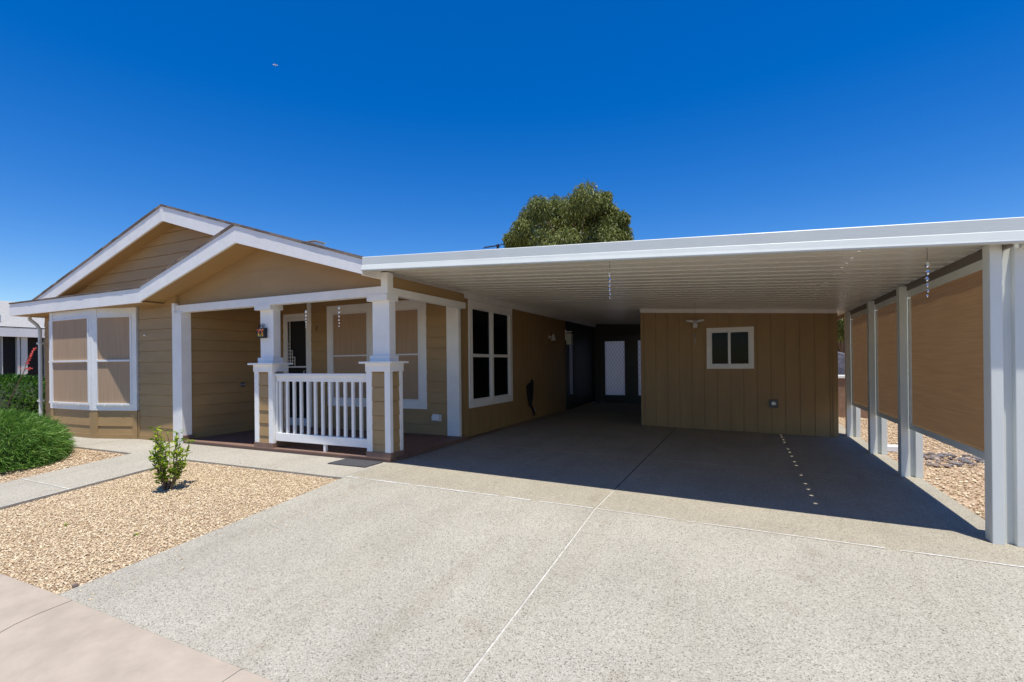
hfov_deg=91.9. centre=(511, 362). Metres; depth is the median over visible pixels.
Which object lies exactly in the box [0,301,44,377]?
neighbour house
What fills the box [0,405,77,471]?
rosemary bush
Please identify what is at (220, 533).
stray gravel
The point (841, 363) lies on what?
covered stack
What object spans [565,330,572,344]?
floodlight box
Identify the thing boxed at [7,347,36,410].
flower stalk
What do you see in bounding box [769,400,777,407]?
outlet box
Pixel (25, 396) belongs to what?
clipped hedge
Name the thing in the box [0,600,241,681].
sidewalk
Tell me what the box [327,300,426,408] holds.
window
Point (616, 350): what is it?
door
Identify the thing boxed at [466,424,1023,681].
driveway
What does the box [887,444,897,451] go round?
paver block
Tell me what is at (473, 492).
driveway crack
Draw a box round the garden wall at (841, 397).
[838,375,867,417]
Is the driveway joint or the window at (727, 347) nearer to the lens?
the driveway joint
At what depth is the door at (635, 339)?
16.31 m
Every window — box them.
[49,307,139,438]
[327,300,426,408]
[468,299,512,407]
[706,326,753,368]
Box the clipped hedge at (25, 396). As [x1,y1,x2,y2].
[0,373,45,417]
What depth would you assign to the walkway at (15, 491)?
6.51 m
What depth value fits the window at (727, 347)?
10.16 m
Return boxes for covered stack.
[838,352,844,374]
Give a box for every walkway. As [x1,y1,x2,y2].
[0,453,184,509]
[70,436,398,478]
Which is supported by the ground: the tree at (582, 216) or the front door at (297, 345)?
the tree at (582, 216)
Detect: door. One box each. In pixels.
[283,303,312,426]
[565,324,577,409]
[601,335,631,402]
[631,335,640,403]
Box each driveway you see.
[59,402,675,681]
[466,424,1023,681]
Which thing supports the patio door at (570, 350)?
in the house at (388, 367)
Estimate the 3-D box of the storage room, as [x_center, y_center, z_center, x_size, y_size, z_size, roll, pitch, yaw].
[5.661,0.138,12.626,3.667,2.705,5.530,-1,0,25]
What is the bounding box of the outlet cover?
[431,414,441,420]
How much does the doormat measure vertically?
0.012 m
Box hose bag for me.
[527,379,535,415]
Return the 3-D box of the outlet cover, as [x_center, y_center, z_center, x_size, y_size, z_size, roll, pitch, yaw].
[-1.376,0.993,8.993,0.195,0.133,0.073,-1,0,25]
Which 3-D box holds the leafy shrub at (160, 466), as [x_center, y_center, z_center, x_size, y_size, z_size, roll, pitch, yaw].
[-4.069,1.132,5.922,0.474,0.772,0.523,-1,0,25]
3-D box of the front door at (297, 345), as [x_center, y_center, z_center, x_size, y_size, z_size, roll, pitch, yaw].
[-4.555,0.000,10.479,0.813,2.685,0.088,-1,0,25]
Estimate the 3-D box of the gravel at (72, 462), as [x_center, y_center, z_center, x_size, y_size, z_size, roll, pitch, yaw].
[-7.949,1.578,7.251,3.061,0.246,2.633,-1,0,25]
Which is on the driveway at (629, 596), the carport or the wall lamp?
the carport
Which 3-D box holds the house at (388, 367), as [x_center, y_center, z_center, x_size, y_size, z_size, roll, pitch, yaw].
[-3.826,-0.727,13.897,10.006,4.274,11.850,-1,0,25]
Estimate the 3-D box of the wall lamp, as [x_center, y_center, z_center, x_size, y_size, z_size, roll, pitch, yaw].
[1.056,-0.671,12.914,0.195,0.180,0.146,-1,0,25]
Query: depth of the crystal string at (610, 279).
5.24 m
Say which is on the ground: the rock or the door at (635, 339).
the rock
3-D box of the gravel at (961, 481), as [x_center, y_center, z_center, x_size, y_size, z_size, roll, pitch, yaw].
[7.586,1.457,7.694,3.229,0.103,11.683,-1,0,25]
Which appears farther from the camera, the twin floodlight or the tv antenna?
the tv antenna
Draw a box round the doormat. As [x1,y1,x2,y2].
[327,458,382,467]
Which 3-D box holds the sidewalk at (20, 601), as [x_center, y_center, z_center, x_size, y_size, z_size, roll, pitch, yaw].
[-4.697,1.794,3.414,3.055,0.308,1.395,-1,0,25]
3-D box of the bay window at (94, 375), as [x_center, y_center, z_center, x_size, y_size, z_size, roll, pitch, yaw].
[-8.490,0.203,9.836,3.102,2.472,0.375,-1,0,25]
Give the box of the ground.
[0,402,984,594]
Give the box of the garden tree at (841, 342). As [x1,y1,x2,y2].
[838,318,844,352]
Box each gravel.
[0,449,125,482]
[0,461,338,593]
[80,461,350,599]
[839,417,984,519]
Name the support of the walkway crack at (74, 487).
on the walkway at (15, 491)
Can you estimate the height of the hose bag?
0.876 m
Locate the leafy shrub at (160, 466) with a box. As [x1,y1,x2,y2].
[148,426,196,490]
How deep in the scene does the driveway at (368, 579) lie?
3.83 m
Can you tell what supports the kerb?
on the ground
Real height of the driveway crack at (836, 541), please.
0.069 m
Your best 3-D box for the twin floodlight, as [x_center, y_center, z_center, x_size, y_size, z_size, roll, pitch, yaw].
[3.835,-0.820,10.365,0.373,0.179,0.149,-1,0,25]
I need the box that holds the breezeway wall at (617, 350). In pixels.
[594,324,640,403]
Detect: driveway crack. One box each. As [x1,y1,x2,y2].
[347,476,590,507]
[603,509,1022,566]
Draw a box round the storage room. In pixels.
[640,309,838,437]
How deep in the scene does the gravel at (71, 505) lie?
5.03 m
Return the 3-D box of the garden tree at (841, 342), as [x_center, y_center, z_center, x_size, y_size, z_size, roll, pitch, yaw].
[14.889,-1.072,22.783,5.231,5.222,4.052,-1,0,-10]
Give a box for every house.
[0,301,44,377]
[9,204,595,462]
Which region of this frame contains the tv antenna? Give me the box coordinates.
[484,238,503,248]
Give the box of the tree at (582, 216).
[501,179,634,247]
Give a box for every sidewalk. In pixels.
[0,574,71,632]
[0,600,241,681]
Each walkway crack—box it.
[1,462,170,506]
[21,478,69,488]
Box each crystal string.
[608,261,611,297]
[924,257,929,296]
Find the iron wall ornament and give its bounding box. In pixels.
[256,324,266,337]
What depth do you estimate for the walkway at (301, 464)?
7.31 m
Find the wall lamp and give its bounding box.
[548,334,555,340]
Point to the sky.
(379, 127)
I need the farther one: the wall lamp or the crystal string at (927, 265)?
the wall lamp
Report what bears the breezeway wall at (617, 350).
on the ground
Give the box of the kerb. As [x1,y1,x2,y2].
[224,669,273,681]
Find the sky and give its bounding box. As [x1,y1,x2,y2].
[0,0,1023,301]
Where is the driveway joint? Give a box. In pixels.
[463,490,613,681]
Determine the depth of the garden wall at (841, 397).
12.96 m
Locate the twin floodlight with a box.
[686,319,704,327]
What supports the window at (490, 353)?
in the house at (388, 367)
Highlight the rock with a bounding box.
[963,459,972,463]
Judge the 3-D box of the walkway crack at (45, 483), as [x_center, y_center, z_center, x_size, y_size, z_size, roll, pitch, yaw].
[-5.954,1.534,6.310,1.321,0.005,0.032,-1,0,27]
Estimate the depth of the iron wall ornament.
7.90 m
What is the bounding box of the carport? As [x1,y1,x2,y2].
[361,217,1023,546]

